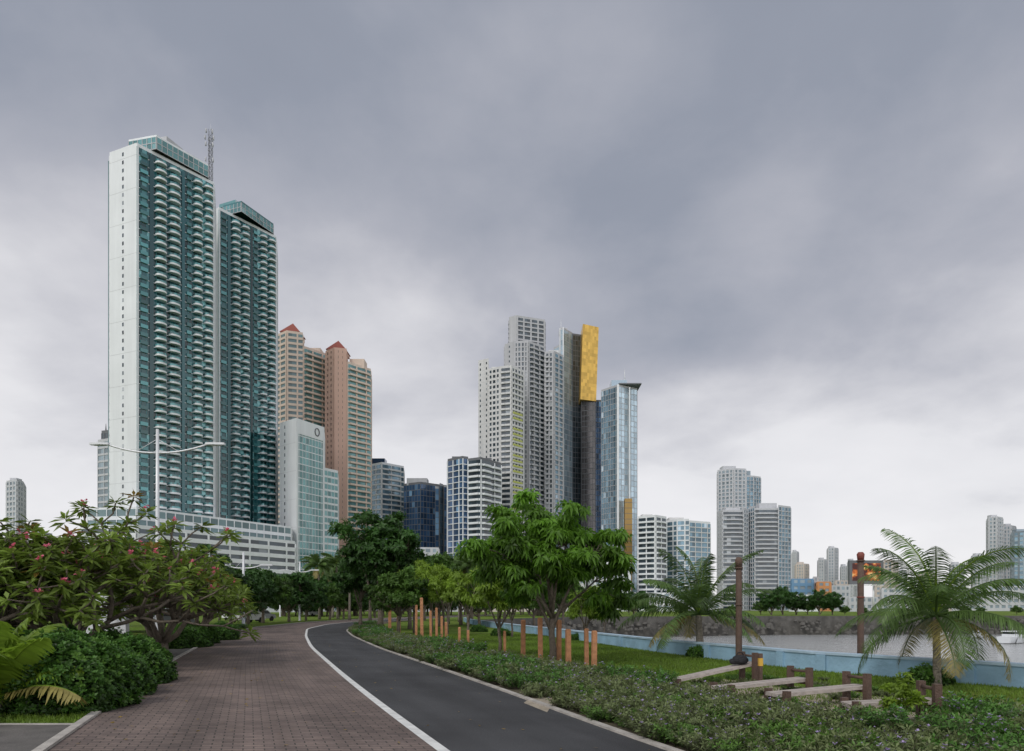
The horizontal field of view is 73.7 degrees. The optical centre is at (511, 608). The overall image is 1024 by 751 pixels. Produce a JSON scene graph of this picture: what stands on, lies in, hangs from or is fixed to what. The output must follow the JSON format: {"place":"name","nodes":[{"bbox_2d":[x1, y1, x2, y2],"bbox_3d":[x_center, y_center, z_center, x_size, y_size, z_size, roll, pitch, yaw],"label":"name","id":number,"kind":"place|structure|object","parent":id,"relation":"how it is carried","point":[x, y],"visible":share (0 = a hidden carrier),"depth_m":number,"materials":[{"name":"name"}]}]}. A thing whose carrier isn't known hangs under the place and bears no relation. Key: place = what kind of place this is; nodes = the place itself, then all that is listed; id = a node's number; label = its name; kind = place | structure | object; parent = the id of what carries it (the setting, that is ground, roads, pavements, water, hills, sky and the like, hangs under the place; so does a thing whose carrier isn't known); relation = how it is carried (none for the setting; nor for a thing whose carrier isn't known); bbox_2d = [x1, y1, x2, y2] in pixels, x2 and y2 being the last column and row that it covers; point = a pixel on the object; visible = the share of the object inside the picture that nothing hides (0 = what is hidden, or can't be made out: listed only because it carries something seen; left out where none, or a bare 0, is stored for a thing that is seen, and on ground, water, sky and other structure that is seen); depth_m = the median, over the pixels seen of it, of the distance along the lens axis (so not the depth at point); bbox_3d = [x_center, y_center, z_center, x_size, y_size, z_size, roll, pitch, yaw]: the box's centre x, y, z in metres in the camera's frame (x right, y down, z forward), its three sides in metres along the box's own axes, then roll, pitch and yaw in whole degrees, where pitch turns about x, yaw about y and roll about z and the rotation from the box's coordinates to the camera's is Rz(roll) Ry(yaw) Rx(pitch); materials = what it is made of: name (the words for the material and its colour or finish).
{"place":"outdoors","nodes":[
{"label":"outdoors","id":0,"kind":"place"},
{"bbox_2d":[0,723,72,750],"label":"side pavement","id":1,"kind":"structure","parent":0,"point":[22,736],"depth_m":9.15,"materials":[{"name":"concrete"}]},
{"bbox_2d":[97,426,107,507],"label":"grey glass tower","id":2,"kind":"structure","parent":0,"point":[102,476],"depth_m":338.59,"materials":[{"name":"concrete"}]},
{"bbox_2d":[169,648,190,657],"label":"side plaza","id":3,"kind":"structure","parent":0,"point":[175,652],"depth_m":26.81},
{"bbox_2d":[86,592,128,633],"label":"garden wall","id":4,"kind":"structure","parent":3,"relation":"on","point":[125,628],"depth_m":26.00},
{"bbox_2d":[216,200,277,524],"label":"glass residential tower","id":5,"kind":"structure","parent":0,"point":[246,361],"depth_m":342.58,"materials":[{"name":"glass"}]},
{"bbox_2d":[278,324,324,524],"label":"peach residential tower","id":6,"kind":"structure","parent":0,"point":[301,381],"depth_m":398.60,"materials":[{"name":"beige concrete"}]},
{"bbox_2d":[325,341,371,610],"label":"peach residential tower","id":7,"kind":"structure","parent":0,"point":[348,421],"depth_m":398.51,"materials":[{"name":"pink concrete"}]},
{"bbox_2d":[372,458,404,610],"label":"blue apartment building","id":8,"kind":"structure","parent":0,"point":[388,481],"depth_m":449.50,"materials":[{"name":"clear glass"}]},
{"bbox_2d":[453,556,478,625],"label":"tree","id":9,"kind":"object","parent":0,"point":[464,565],"visible":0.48,"depth_m":65.79,"materials":[{"name":"green plant"}]},
{"bbox_2d":[447,456,501,557],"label":"striped apartment tower","id":10,"kind":"structure","parent":0,"point":[474,487],"depth_m":379.11,"materials":[{"name":"white concrete"}]},
{"bbox_2d":[307,615,665,750],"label":"cycle path","id":11,"kind":"structure","parent":0,"point":[442,707],"depth_m":11.52,"materials":[{"name":"asphalt"}]},
{"bbox_2d":[305,616,452,750],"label":"painted line","id":12,"kind":"object","parent":11,"relation":"on","point":[430,741],"visible":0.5,"depth_m":11.25,"materials":[{"name":"white paint"}]},
{"bbox_2d":[478,358,523,532],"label":"white apartment tower","id":13,"kind":"structure","parent":0,"point":[501,414],"depth_m":414.21,"materials":[{"name":"grey concrete"}]},
{"bbox_2d":[0,611,1023,722],"bbox_3d":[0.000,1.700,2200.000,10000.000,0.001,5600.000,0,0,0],"label":"ground","id":14,"kind":"structure","parent":0,"point":[135,627],"depth_m":96.39,"materials":[{"name":"green plant"}]},
{"bbox_2d":[6,478,25,533],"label":"distant highrise","id":15,"kind":"structure","parent":14,"relation":"on","point":[15,497],"depth_m":523.41,"materials":[{"name":"white concrete"}]},
{"bbox_2d":[0,617,88,712],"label":"areca palm","id":16,"kind":"object","parent":14,"relation":"on","point":[27,653],"visible":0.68,"depth_m":10.79,"materials":[{"name":"green plant"}]},
{"bbox_2d":[0,527,107,625],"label":"plumeria tree","id":17,"kind":"object","parent":14,"relation":"on","point":[19,614],"visible":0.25,"depth_m":17.70,"materials":[{"name":"green plant"}]},
{"bbox_2d":[0,626,145,715],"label":"round hedge","id":18,"kind":"object","parent":14,"relation":"on","point":[101,683],"visible":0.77,"depth_m":11.07,"materials":[{"name":"green plant"}]},
{"bbox_2d":[99,636,160,695],"bbox_3d":[-8.019,1.160,13.625,1.743,1.245,2.244,0,0,-34],"label":"round hedge","id":19,"kind":"object","parent":14,"relation":"on","point":[146,673],"visible":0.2,"depth_m":13.34,"materials":[{"name":"green plant"}]},
{"bbox_2d":[0,490,261,642],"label":"plumeria tree","id":20,"kind":"object","parent":14,"relation":"on","point":[65,555],"visible":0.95,"depth_m":18.40,"materials":[{"name":"green plant"}]},
{"bbox_2d":[111,631,177,683],"bbox_3d":[-8.657,1.148,15.614,1.894,1.274,1.801,0,0,-17],"label":"round hedge","id":21,"kind":"object","parent":14,"relation":"on","point":[159,659],"visible":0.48,"depth_m":15.36,"materials":[{"name":"green plant"}]},
{"bbox_2d":[89,429,224,628],"bbox_3d":[-21.810,-4.665,42.000,8.260,12.729,0.440,0,0,0],"label":"street lamp","id":22,"kind":"object","parent":14,"relation":"on","point":[157,504],"visible":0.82,"depth_m":41.94,"materials":[{"name":"metal"}]},
{"bbox_2d":[108,135,215,516],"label":"glass residential tower","id":23,"kind":"structure","parent":14,"relation":"on","point":[161,287],"depth_m":286.55,"materials":[{"name":"glass"}]},
{"bbox_2d":[204,124,213,180],"bbox_3d":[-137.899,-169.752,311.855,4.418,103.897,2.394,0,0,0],"label":"antenna mast","id":24,"kind":"object","parent":23,"relation":"on","point":[211,161],"visible":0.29,"depth_m":311.27,"materials":[{"name":"metal"}]},
{"bbox_2d":[75,536,255,649],"bbox_3d":[-12.632,-0.444,25.142,6.076,4.504,6.352,0,0,-25],"label":"plumeria tree","id":25,"kind":"object","parent":14,"relation":"on","point":[162,637],"visible":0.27,"depth_m":24.62,"materials":[{"name":"green plant"}]},
{"bbox_2d":[116,535,230,628],"bbox_3d":[-22.953,-1.401,43.953,8.182,6.434,6.774,0,0,9],"label":"avenue tree","id":26,"kind":"object","parent":14,"relation":"on","point":[208,546],"visible":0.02,"depth_m":43.98,"materials":[{"name":"green plant"}]},
{"bbox_2d":[164,624,194,648],"bbox_3d":[-14.282,1.217,28.995,1.576,1.115,1.657,0,0,41],"label":"round hedge","id":27,"kind":"object","parent":14,"relation":"on","point":[183,639],"visible":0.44,"depth_m":28.73,"materials":[{"name":"green plant"}]},
{"bbox_2d":[79,507,296,612],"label":"parking podium","id":28,"kind":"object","parent":14,"relation":"on","point":[265,543],"visible":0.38,"depth_m":292.22,"materials":[{"name":"white concrete"}]},
{"bbox_2d":[129,552,259,627],"bbox_3d":[-15.011,-0.444,31.885,6.076,4.504,6.352,0,0,-16],"label":"plumeria tree","id":29,"kind":"object","parent":14,"relation":"on","point":[208,618],"visible":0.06,"depth_m":32.45,"materials":[{"name":"green plant"}]},
{"bbox_2d":[179,622,213,647],"bbox_3d":[-14.198,1.107,30.024,1.914,1.367,2.463,0,0,0],"label":"round hedge","id":30,"kind":"object","parent":14,"relation":"on","point":[202,636],"visible":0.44,"depth_m":29.73,"materials":[{"name":"green plant"}]},
{"bbox_2d":[186,554,247,610],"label":"avenue tree","id":31,"kind":"object","parent":14,"relation":"on","point":[242,576],"visible":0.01,"depth_m":51.43,"materials":[{"name":"green plant"}]},
{"bbox_2d":[212,620,240,639],"bbox_3d":[-15.755,1.173,37.022,2.190,1.215,1.701,0,0,33],"label":"round hedge","id":32,"kind":"object","parent":14,"relation":"on","point":[228,634],"visible":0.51,"depth_m":36.55,"materials":[{"name":"green plant"}]},
{"bbox_2d":[229,565,267,623],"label":"avenue tree","id":33,"kind":"object","parent":14,"relation":"on","point":[256,588],"visible":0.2,"depth_m":64.94,"materials":[{"name":"green plant"}]},
{"bbox_2d":[229,565,280,624],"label":"avenue tree","id":34,"kind":"object","parent":14,"relation":"on","point":[271,585],"visible":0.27,"depth_m":71.86,"materials":[{"name":"green plant"}]},
{"bbox_2d":[47,615,481,750],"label":"brick footpath","id":35,"kind":"structure","parent":14,"relation":"on","point":[185,706],"depth_m":11.18,"materials":[{"name":"brick"}]},
{"bbox_2d":[32,614,491,750],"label":"footpath kerb","id":36,"kind":"structure","parent":35,"relation":"on","point":[60,736],"depth_m":9.46,"materials":[{"name":"concrete"}]},
{"bbox_2d":[245,565,294,622],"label":"avenue tree","id":37,"kind":"object","parent":14,"relation":"on","point":[285,588],"visible":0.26,"depth_m":78.89,"materials":[{"name":"green plant"}]},
{"bbox_2d":[267,571,317,621],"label":"avenue tree","id":38,"kind":"object","parent":14,"relation":"on","point":[305,594],"visible":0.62,"depth_m":86.01,"materials":[{"name":"green plant"}]},
{"bbox_2d":[284,580,328,620],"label":"avenue tree","id":39,"kind":"object","parent":14,"relation":"on","point":[320,600],"visible":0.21,"depth_m":94.69,"materials":[{"name":"green plant"}]},
{"bbox_2d":[280,418,338,611],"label":"glass hotel","id":40,"kind":"structure","parent":14,"relation":"on","point":[309,497],"depth_m":340.60,"materials":[{"name":"glass"}]},
{"bbox_2d":[298,554,334,619],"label":"tall palm","id":41,"kind":"object","parent":14,"relation":"on","point":[313,561],"visible":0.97,"depth_m":103.97,"materials":[{"name":"green plant"}]},
{"bbox_2d":[319,552,342,618],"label":"tall palm","id":42,"kind":"object","parent":14,"relation":"on","point":[335,560],"visible":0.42,"depth_m":111.68,"materials":[{"name":"green plant"}]},
{"bbox_2d":[319,580,354,619],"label":"avenue tree","id":43,"kind":"object","parent":14,"relation":"on","point":[335,598],"visible":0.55,"depth_m":102.98,"materials":[{"name":"green plant"}]},
{"bbox_2d":[328,557,376,624],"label":"shade tree","id":44,"kind":"object","parent":14,"relation":"on","point":[346,581],"visible":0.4,"depth_m":58.99,"materials":[{"name":"green plant"}]},
{"bbox_2d":[328,508,430,625],"bbox_3d":[-10.013,-2.955,52.058,7.743,9.528,6.754,0,0,-7],"label":"shade tree","id":45,"kind":"object","parent":14,"relation":"on","point":[373,551],"visible":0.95,"depth_m":50.65,"materials":[{"name":"green plant"}]},
{"bbox_2d":[363,564,432,632],"bbox_3d":[-7.272,-0.566,44.086,3.992,4.667,4.587,0,0,41],"label":"shade tree","id":46,"kind":"object","parent":14,"relation":"on","point":[406,594],"visible":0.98,"depth_m":43.39,"materials":[{"name":"green plant"}]},
{"bbox_2d":[394,564,433,632],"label":"young tree","id":47,"kind":"object","parent":14,"relation":"on","point":[423,567],"visible":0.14,"depth_m":46.78,"materials":[{"name":"green plant"}]},
{"bbox_2d":[403,478,443,609],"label":"dark glass office","id":48,"kind":"structure","parent":14,"relation":"on","point":[419,501],"depth_m":428.73,"materials":[{"name":"glass"}]},
{"bbox_2d":[435,483,446,554],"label":"faceted glass office","id":49,"kind":"structure","parent":14,"relation":"on","point":[440,516],"depth_m":420.63,"materials":[{"name":"glass"}]},
{"bbox_2d":[415,564,469,633],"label":"young tree","id":50,"kind":"object","parent":14,"relation":"on","point":[436,586],"visible":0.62,"depth_m":43.67,"materials":[{"name":"green plant"}]},
{"bbox_2d":[428,551,463,626],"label":"shade tree","id":51,"kind":"object","parent":14,"relation":"on","point":[448,562],"visible":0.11,"depth_m":63.00,"materials":[{"name":"green plant"}]},
{"bbox_2d":[265,569,647,616],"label":"distant tree belt","id":52,"kind":"object","parent":14,"relation":"on","point":[353,609],"depth_m":150.12,"materials":[{"name":"green plant"}]},
{"bbox_2d":[439,566,496,639],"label":"young tree","id":53,"kind":"object","parent":14,"relation":"on","point":[456,591],"visible":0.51,"depth_m":33.71,"materials":[{"name":"green plant"}]},
{"bbox_2d":[452,572,493,624],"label":"shade tree","id":54,"kind":"object","parent":14,"relation":"on","point":[479,609],"visible":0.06,"depth_m":61.20,"materials":[{"name":"green plant"}]},
{"bbox_2d":[466,566,545,650],"bbox_3d":[-0.220,-0.057,24.499,3.045,3.718,2.344,0,0,-28],"label":"young tree","id":55,"kind":"object","parent":14,"relation":"on","point":[488,593],"visible":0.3,"depth_m":23.83,"materials":[{"name":"green plant"}]},
{"bbox_2d":[0,633,1023,722],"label":"grass","id":56,"kind":"structure","parent":14,"relation":"on","point":[633,655],"depth_m":19.66,"materials":[{"name":"plant"}]},
{"bbox_2d":[346,615,683,750],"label":"cycle path kerb","id":57,"kind":"structure","parent":14,"relation":"on","point":[624,733],"depth_m":11.14,"materials":[{"name":"concrete"}]},
{"bbox_2d":[538,617,542,659],"bbox_3d":[0.864,1.013,20.861,0.143,1.475,0.143,-1,1,0],"label":"timber post","id":58,"kind":"object","parent":14,"relation":"on","point":[540,636],"visible":0.84,"depth_m":20.79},
{"bbox_2d":[521,580,565,625],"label":"shade tree","id":59,"kind":"object","parent":14,"relation":"on","point":[535,607],"visible":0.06,"depth_m":65.43,"materials":[{"name":"green plant"}]},
{"bbox_2d":[453,488,637,661],"bbox_3d":[0.910,-0.941,20.273,6.105,5.497,4.884,0,0,-34],"label":"ornamental tree","id":60,"kind":"object","parent":14,"relation":"on","point":[513,556],"visible":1,"depth_m":19.50,"materials":[{"name":"green plant"}]},
{"bbox_2d":[556,620,561,660],"bbox_3d":[1.453,1.049,21.146,0.127,1.402,0.127,0,0,-18],"label":"timber post","id":61,"kind":"object","parent":14,"relation":"on","point":[559,638],"visible":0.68,"depth_m":21.09,"materials":[{"name":"wood"}]},
{"bbox_2d":[565,629,570,662],"bbox_3d":[1.653,1.177,20.084,0.138,1.146,0.138,0,-1,-12],"label":"timber post","id":62,"kind":"object","parent":14,"relation":"on","point":[567,644],"visible":0.84,"depth_m":20.02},
{"bbox_2d":[553,582,584,623],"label":"shade tree","id":63,"kind":"object","parent":14,"relation":"on","point":[559,598],"visible":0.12,"depth_m":77.30,"materials":[{"name":"green plant"}]},
{"bbox_2d":[554,324,600,586],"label":"glass tower with gold slab","id":64,"kind":"structure","parent":14,"relation":"on","point":[582,442],"depth_m":499.32,"materials":[{"name":"glass"}]},
{"bbox_2d":[566,584,606,628],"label":"young tree","id":65,"kind":"object","parent":14,"relation":"on","point":[575,610],"visible":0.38,"depth_m":26.76,"materials":[{"name":"green plant"}]},
{"bbox_2d":[591,630,596,665],"bbox_3d":[2.356,1.192,19.580,0.134,1.117,0.134,1,0,-11],"label":"timber post","id":66,"kind":"object","parent":14,"relation":"on","point":[593,647],"visible":0.84,"depth_m":19.52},
{"bbox_2d":[350,620,912,750],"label":"planting bed soil","id":67,"kind":"structure","parent":14,"relation":"on","point":[613,723],"depth_m":11.10,"materials":[{"name":"soil"}]},
{"bbox_2d":[348,620,1023,750],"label":"groundcover shrubs","id":68,"kind":"object","parent":67,"relation":"on","point":[649,704],"visible":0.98,"depth_m":9.48,"materials":[{"name":"green plant"}]},
{"bbox_2d":[524,677,929,722],"bbox_3d":[4.062,1.687,12.117,6.793,0.001,6.782,0,0,-37],"label":"sandy patch","id":69,"kind":"object","parent":67,"relation":"on","point":[546,709],"visible":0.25,"depth_m":12.65,"materials":[{"name":"sand"}]},
{"bbox_2d":[878,672,930,718],"bbox_3d":[5.657,1.349,9.855,0.686,0.906,0.796,0,0,29],"label":"young shrub","id":70,"kind":"object","parent":67,"relation":"on","point":[900,690],"visible":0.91,"depth_m":9.82,"materials":[{"name":"green plant"}]},
{"bbox_2d":[637,514,666,592],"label":"white apartment block","id":71,"kind":"structure","parent":14,"relation":"on","point":[651,538],"depth_m":420.06,"materials":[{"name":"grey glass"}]},
{"bbox_2d":[667,518,710,593],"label":"white apartment block","id":72,"kind":"structure","parent":14,"relation":"on","point":[691,539],"depth_m":440.77,"materials":[{"name":"blue glass"}]},
{"bbox_2d":[685,644,703,657],"bbox_3d":[6.533,1.491,23.676,1.086,0.539,0.751,0,0,0],"label":"clipped hedge","id":73,"kind":"object","parent":14,"relation":"on","point":[695,651],"visible":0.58,"depth_m":23.50,"materials":[{"name":"green plant"}]},
{"bbox_2d":[617,546,772,649],"bbox_3d":[6.415,-0.271,24.355,5.357,4.043,4.955,0,0,-27],"label":"coconut palm","id":74,"kind":"object","parent":14,"relation":"on","point":[697,598],"visible":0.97,"depth_m":24.04,"materials":[{"name":"green plant"}]},
{"bbox_2d":[669,651,757,686],"bbox_3d":[4.407,1.365,15.111,2.157,0.770,0.580,0,0,-15],"label":"sit up bench","id":75,"kind":"object","parent":14,"relation":"on","point":[753,664],"visible":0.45,"depth_m":15.09,"materials":[{"name":"brown wood"}]},
{"bbox_2d":[735,557,742,654],"bbox_3d":[6.844,0.102,20.599,0.238,3.296,0.238,0,0,0],"label":"carved timber pole","id":76,"kind":"object","parent":14,"relation":"on","point":[738,604],"visible":0.82,"depth_m":20.52,"materials":[{"name":"wood"}]},
{"bbox_2d":[463,617,1023,687],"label":"sea wall","id":77,"kind":"structure","parent":14,"relation":"on","point":[989,672],"depth_m":18.50,"materials":[{"name":"blue paint"}]},
{"bbox_2d":[485,616,1023,636],"bbox_3d":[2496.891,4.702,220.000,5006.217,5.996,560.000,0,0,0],"label":"rock revetment","id":78,"kind":"object","parent":14,"relation":"on","point":[650,626],"visible":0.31,"depth_m":153.74,"materials":[{"name":"stone"}]},
{"bbox_2d":[710,665,812,694],"bbox_3d":[4.850,1.455,13.232,2.207,0.590,0.580,0,0,-24],"label":"sit up bench","id":79,"kind":"object","parent":14,"relation":"on","point":[790,680],"visible":0.62,"depth_m":13.34,"materials":[{"name":"brown wood"}]},
{"bbox_2d":[794,562,808,578],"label":"distant highrise","id":80,"kind":"structure","parent":14,"relation":"on","point":[801,570],"depth_m":903.64,"materials":[{"name":"beige concrete"}]},
{"bbox_2d":[790,579,813,594],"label":"lowrise building","id":81,"kind":"structure","parent":14,"relation":"on","point":[805,586],"depth_m":429.48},
{"bbox_2d":[764,671,871,702],"bbox_3d":[5.344,1.445,11.932,1.892,0.610,0.580,0,0,-17],"label":"sit up bench","id":82,"kind":"object","parent":14,"relation":"on","point":[846,687],"visible":0.73,"depth_m":11.90,"materials":[{"name":"brown wood"}]},
{"bbox_2d":[817,558,827,581],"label":"distant highrise","id":83,"kind":"structure","parent":14,"relation":"on","point":[822,569],"depth_m":903.87,"materials":[{"name":"white concrete"}]},
{"bbox_2d":[622,586,1023,614],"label":"distant shore trees","id":84,"kind":"object","parent":14,"relation":"on","point":[778,597],"visible":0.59,"depth_m":175.25,"materials":[{"name":"green plant"}]},
{"bbox_2d":[827,546,838,584],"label":"distant highrise","id":85,"kind":"structure","parent":14,"relation":"on","point":[833,561],"depth_m":953.33,"materials":[{"name":"white concrete"}]},
{"bbox_2d":[856,552,864,653],"bbox_3d":[13.065,-0.181,25.582,0.295,3.861,0.295,0,0,0],"label":"carved timber pole","id":86,"kind":"object","parent":14,"relation":"on","point":[860,560],"visible":0.91,"depth_m":25.49,"materials":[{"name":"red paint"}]},
{"bbox_2d":[848,560,883,607],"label":"led billboard","id":87,"kind":"object","parent":14,"relation":"on","point":[852,571],"visible":0.65,"depth_m":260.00,"materials":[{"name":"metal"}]},
{"bbox_2d":[840,680,942,718],"bbox_3d":[5.655,1.425,10.233,1.272,0.650,0.580,0,0,6],"label":"sit up bench","id":88,"kind":"object","parent":14,"relation":"on","point":[936,689],"visible":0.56,"depth_m":10.13,"materials":[{"name":"brown wood"}]},
{"bbox_2d":[880,588,911,610],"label":"lowrise building","id":89,"kind":"structure","parent":14,"relation":"on","point":[884,593],"depth_m":439.01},
{"bbox_2d":[902,662,955,685],"bbox_3d":[9.299,1.480,15.216,1.144,0.568,0.790,0,0,0],"label":"clipped hedge","id":90,"kind":"object","parent":14,"relation":"on","point":[923,672],"visible":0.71,"depth_m":15.03,"materials":[{"name":"green plant"}]},
{"bbox_2d":[836,528,1023,683],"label":"coconut palm","id":91,"kind":"object","parent":14,"relation":"on","point":[936,599],"visible":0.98,"depth_m":14.66,"materials":[{"name":"green plant"}]},
{"bbox_2d":[986,515,1003,585],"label":"distant highrise","id":92,"kind":"structure","parent":14,"relation":"on","point":[995,531],"depth_m":703.89,"materials":[{"name":"white concrete"}]},
{"bbox_2d":[1004,524,1016,582],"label":"distant highrise","id":93,"kind":"structure","parent":14,"relation":"on","point":[1008,528],"depth_m":722.26,"materials":[{"name":"white concrete"}]},
{"bbox_2d":[1010,529,1023,585],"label":"distant highrise","id":94,"kind":"structure","parent":14,"relation":"on","point":[1016,540],"depth_m":643.61,"materials":[{"name":"blue glass"}]},
{"bbox_2d":[0,0,1023,596],"label":"sky","id":95,"kind":"structure","parent":0,"point":[798,225],"materials":[{"name":"grey"}]},
{"bbox_2d":[504,315,563,549],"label":"grey apartment tower","id":96,"kind":"structure","parent":0,"point":[530,356],"depth_m":451.12,"materials":[{"name":"concrete"}]},
{"bbox_2d":[601,370,641,591],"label":"silver glass skyscraper","id":97,"kind":"structure","parent":0,"point":[618,454],"depth_m":478.29,"materials":[{"name":"grey glass"}]},
{"bbox_2d":[717,508,748,610],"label":"curved apartment tower","id":98,"kind":"structure","parent":0,"point":[732,534],"depth_m":520.00,"materials":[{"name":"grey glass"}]},
{"bbox_2d":[717,466,760,511],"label":"curved apartment tower","id":99,"kind":"structure","parent":0,"point":[740,488],"depth_m":600.71,"materials":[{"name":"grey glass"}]},
{"bbox_2d":[748,503,790,610],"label":"curved apartment tower","id":100,"kind":"structure","parent":0,"point":[770,536],"depth_m":521.00,"materials":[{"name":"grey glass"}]},
{"bbox_2d":[638,616,1023,662],"bbox_3d":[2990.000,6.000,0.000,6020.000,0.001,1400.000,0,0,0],"label":"sea water","id":101,"kind":"structure","parent":0,"point":[844,643],"depth_m":113.65,"materials":[{"name":"grey liquid"}]},
{"bbox_2d":[997,628,1023,642],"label":"motor yacht","id":102,"kind":"object","parent":101,"relation":"on","point":[1012,637],"visible":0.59,"depth_m":116.40,"materials":[{"name":"white plastic"}]},
{"bbox_2d":[832,585,850,610],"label":"lowrise building","id":103,"kind":"structure","parent":0,"point":[844,591],"depth_m":432.78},
{"bbox_2d":[847,597,878,611],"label":"lowrise building","id":104,"kind":"structure","parent":0,"point":[852,602],"depth_m":372.55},
{"bbox_2d":[986,586,1023,610],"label":"lowrise building","id":105,"kind":"structure","parent":0,"point":[997,606],"depth_m":449.51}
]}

